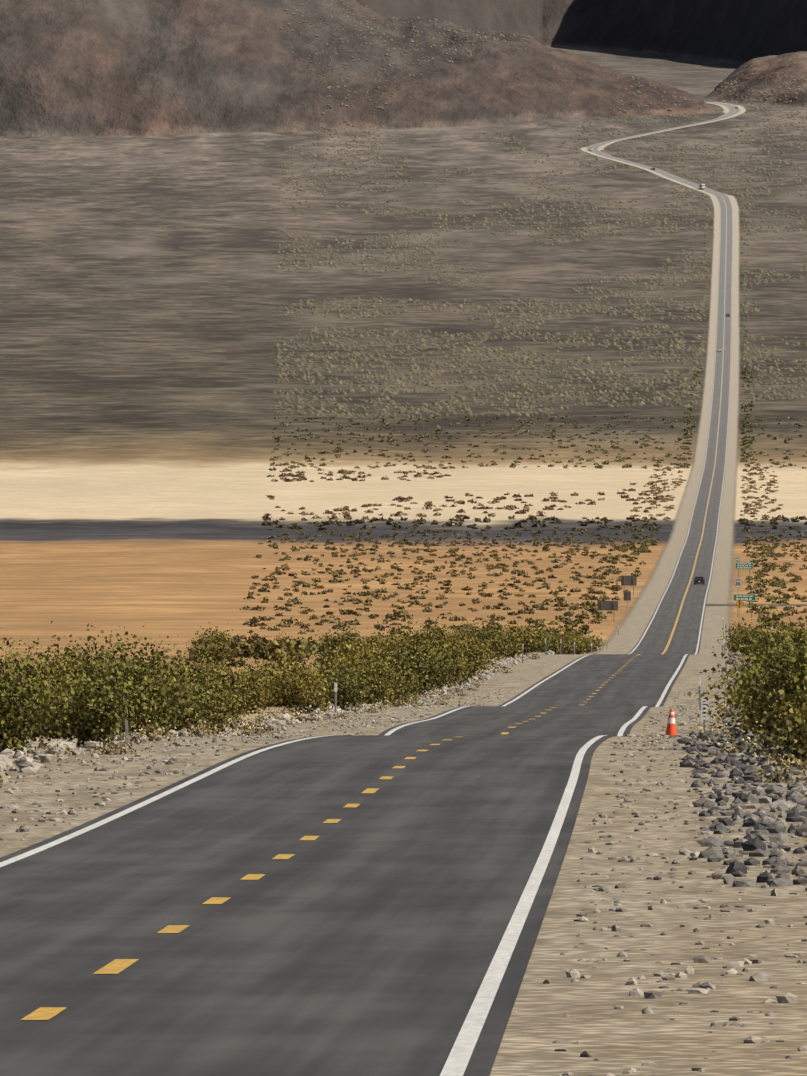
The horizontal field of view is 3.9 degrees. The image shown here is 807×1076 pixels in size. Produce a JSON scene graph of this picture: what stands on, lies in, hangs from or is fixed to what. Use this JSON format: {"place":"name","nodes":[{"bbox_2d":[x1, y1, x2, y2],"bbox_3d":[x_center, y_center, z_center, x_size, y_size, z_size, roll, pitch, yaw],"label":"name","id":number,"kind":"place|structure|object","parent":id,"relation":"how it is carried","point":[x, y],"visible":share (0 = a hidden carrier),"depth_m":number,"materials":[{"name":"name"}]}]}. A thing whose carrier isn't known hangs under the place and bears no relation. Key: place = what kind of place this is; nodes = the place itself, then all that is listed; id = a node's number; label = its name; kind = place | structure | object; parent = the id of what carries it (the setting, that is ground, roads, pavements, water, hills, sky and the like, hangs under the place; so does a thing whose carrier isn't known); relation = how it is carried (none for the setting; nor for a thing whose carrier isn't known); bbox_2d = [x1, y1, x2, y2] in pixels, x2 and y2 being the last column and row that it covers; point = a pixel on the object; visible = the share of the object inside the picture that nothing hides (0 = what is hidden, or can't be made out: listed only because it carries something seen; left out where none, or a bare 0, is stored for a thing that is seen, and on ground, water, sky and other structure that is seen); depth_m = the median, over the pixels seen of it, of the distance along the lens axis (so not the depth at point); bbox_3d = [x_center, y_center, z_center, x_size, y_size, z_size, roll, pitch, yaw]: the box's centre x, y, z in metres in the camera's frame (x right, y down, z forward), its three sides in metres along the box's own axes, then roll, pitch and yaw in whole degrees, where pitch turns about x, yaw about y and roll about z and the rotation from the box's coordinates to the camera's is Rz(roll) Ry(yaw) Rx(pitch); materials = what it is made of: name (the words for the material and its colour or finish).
{"place":"outdoors","nodes":[
{"label":"outdoors","id":0,"kind":"place"},
{"bbox_2d":[0,102,740,1075],"bbox_3d":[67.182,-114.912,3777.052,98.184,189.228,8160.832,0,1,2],"label":"road","id":1,"kind":"structure","parent":0,"point":[364,936],"depth_m":135.99,"materials":[{"name":"grey asphalt"}]},
{"bbox_2d":[21,659,632,1019],"bbox_3d":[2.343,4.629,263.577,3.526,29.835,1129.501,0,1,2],"label":"dash","id":2,"kind":"object","parent":1,"relation":"on","point":[116,966],"visible":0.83,"depth_m":119.08,"materials":[{"name":"yellow paint"}]},
{"bbox_2d":[0,102,729,866],"bbox_3d":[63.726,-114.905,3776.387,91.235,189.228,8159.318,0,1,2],"label":"edge line","id":3,"kind":"object","parent":1,"relation":"on","point":[88,828],"visible":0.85,"depth_m":230.33,"materials":[{"name":"white paint"}]},
{"bbox_2d":[440,102,739,1075],"bbox_3d":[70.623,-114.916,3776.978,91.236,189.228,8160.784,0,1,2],"label":"edge line","id":4,"kind":"object","parent":1,"relation":"on","point":[464,1046],"visible":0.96,"depth_m":120.32,"materials":[{"name":"white paint"}]},
{"bbox_2d":[592,102,734,654],"bbox_3d":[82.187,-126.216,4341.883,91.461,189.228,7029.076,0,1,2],"label":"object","id":5,"kind":"object","parent":1,"relation":"on","point":[672,633],"visible":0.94,"depth_m":4187.71,"materials":[{"name":"yellow paint"}]},
{"bbox_2d":[694,576,704,584],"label":"car","id":6,"kind":"object","parent":1,"relation":"on","point":[699,579],"visible":0.96,"depth_m":2046.37,"materials":[{"name":"paint"}]},
{"bbox_2d":[0,0,806,800],"bbox_3d":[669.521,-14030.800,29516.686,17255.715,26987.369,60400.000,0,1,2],"label":"ground","id":7,"kind":"structure","parent":0,"point":[148,288],"depth_m":6174.50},
{"bbox_2d":[0,587,806,841],"bbox_3d":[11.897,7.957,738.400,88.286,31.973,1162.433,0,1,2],"label":"bushes","id":8,"kind":"object","parent":7,"relation":"on","point":[86,699],"visible":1,"depth_m":326.88,"materials":[{"name":"green plant"}]},
{"bbox_2d":[187,367,806,668],"bbox_3d":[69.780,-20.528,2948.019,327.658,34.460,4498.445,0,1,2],"label":"shrubs","id":9,"kind":"object","parent":7,"relation":"on","point":[259,650],"visible":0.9,"depth_m":2517.86,"materials":[{"name":"plant"}]},
{"bbox_2d":[272,0,806,417],"bbox_3d":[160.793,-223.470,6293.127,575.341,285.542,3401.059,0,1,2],"label":"shrubs","id":10,"kind":"object","parent":7,"relation":"on","point":[510,358],"visible":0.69,"depth_m":5895.26,"materials":[{"name":"plant"}]},
{"bbox_2d":[597,601,617,622],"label":"sign","id":11,"kind":"object","parent":7,"relation":"on","point":[607,605],"visible":0.92,"depth_m":1598.97,"materials":[{"name":"grey metal"}]},
{"bbox_2d":[735,578,740,587],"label":"speed limit","id":12,"kind":"object","parent":7,"relation":"on","point":[737,582],"visible":0.94,"depth_m":1838.41,"materials":[{"name":"metal"}]},
{"bbox_2d":[735,599,743,607],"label":"road warning","id":13,"kind":"object","parent":7,"relation":"on","point":[739,603],"visible":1,"depth_m":1638.49,"materials":[{"name":"metal"}]},
{"bbox_2d":[735,557,752,580],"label":"mileage guide sign","id":14,"kind":"object","parent":7,"relation":"on","point":[739,565],"visible":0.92,"depth_m":2098.30,"materials":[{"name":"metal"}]},
{"bbox_2d":[733,594,755,617],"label":"guide sign","id":15,"kind":"object","parent":7,"relation":"on","point":[745,597],"visible":0.94,"depth_m":1653.45,"materials":[{"name":"green metal"}]},
{"bbox_2d":[0,102,806,1075],"bbox_3d":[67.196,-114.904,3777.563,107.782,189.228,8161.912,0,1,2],"label":"shoulder","id":16,"kind":"object","parent":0,"point":[610,1038],"visible":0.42,"depth_m":139.97},
{"bbox_2d":[125,700,128,744],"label":"delineator","id":17,"kind":"object","parent":16,"relation":"on","point":[126,734],"visible":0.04,"depth_m":264.04},
{"bbox_2d":[334,683,336,712],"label":"delineator","id":18,"kind":"object","parent":16,"relation":"on","point":[335,701],"visible":0.81,"depth_m":409.06},
{"bbox_2d":[0,650,806,1075],"bbox_3d":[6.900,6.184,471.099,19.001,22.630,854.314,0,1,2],"label":"rocks","id":19,"kind":"object","parent":16,"relation":"on","point":[760,824],"visible":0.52,"depth_m":194.01,"materials":[{"name":"grey stone"}]},
{"bbox_2d":[624,591,630,600],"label":"sign","id":20,"kind":"object","parent":16,"relation":"on","point":[627,595],"visible":0.96,"depth_m":1758.90,"materials":[{"name":"metal"}]},
{"bbox_2d":[621,576,636,596],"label":"sign","id":21,"kind":"object","parent":16,"relation":"on","point":[628,580],"visible":0.94,"depth_m":1898.86,"materials":[{"name":"grey metal"}]},
{"bbox_2d":[661,709,679,735],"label":"traffic cone","id":22,"kind":"object","parent":16,"relation":"on","point":[671,728],"visible":0.98,"depth_m":300.65,"materials":[{"name":"orange plastic"}]},
{"bbox_2d":[698,678,700,709],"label":"delineator","id":23,"kind":"object","parent":16,"relation":"on","point":[699,683],"visible":0.9,"depth_m":438.68},
{"bbox_2d":[699,184,704,188],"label":"rv","id":24,"kind":"object","parent":16,"relation":"on","point":[701,186],"visible":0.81,"depth_m":7126.24,"materials":[{"name":"white metal"}]},
{"bbox_2d":[701,698,706,729],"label":"mile post","id":25,"kind":"object","parent":16,"relation":"on","point":[703,709],"visible":0.75,"depth_m":336.70,"materials":[{"name":"white metal"}]},
{"bbox_2d":[705,604,806,605],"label":"side road","id":26,"kind":"structure","parent":0,"point":[757,604],"depth_m":1803.45,"materials":[{"name":"grey asphalt"}]}
]}

